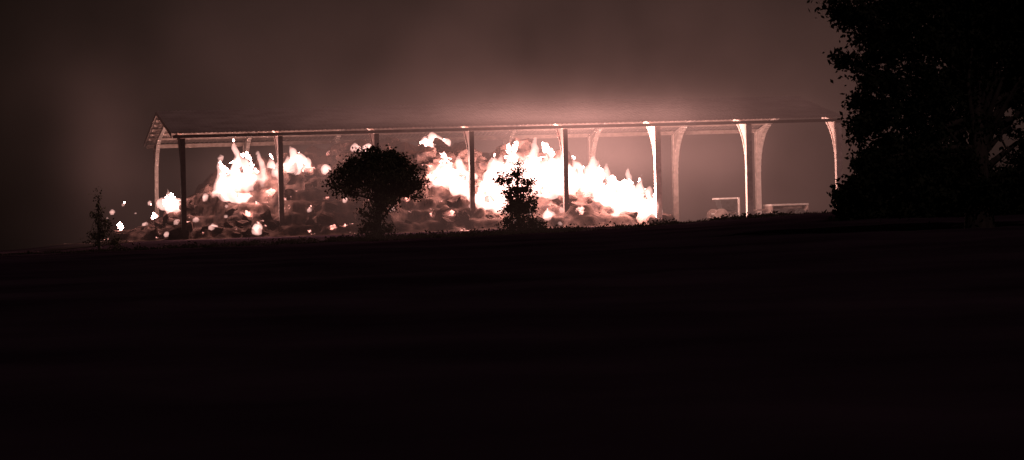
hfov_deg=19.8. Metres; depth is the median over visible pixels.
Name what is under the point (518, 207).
young conifer tree
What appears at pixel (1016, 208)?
hedge
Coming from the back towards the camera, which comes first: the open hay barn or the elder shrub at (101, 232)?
the open hay barn
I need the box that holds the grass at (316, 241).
[0,211,831,255]
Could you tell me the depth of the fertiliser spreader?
199.12 m
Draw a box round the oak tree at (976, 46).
[807,0,1023,227]
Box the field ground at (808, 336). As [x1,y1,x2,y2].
[0,212,1023,459]
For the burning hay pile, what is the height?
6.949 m
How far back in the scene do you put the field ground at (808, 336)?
36.71 m
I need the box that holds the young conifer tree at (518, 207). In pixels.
[489,160,551,232]
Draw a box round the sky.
[0,0,1023,250]
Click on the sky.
(83, 83)
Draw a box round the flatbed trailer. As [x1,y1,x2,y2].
[753,203,808,213]
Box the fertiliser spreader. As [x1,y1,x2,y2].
[707,197,739,218]
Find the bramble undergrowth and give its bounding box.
[117,210,792,250]
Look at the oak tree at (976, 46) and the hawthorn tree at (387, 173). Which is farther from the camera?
the hawthorn tree at (387, 173)
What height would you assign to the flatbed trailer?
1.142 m
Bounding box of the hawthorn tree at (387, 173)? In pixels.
[321,143,430,238]
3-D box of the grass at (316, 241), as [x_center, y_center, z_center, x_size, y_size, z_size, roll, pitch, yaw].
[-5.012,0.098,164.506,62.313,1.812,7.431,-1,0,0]
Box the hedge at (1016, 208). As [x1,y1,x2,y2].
[824,164,1023,220]
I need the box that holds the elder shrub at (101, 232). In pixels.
[82,188,126,249]
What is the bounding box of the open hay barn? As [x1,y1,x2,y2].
[144,96,842,231]
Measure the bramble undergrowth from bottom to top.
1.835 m
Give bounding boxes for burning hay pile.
[46,135,675,244]
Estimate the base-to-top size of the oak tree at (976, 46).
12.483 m
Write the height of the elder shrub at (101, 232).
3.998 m

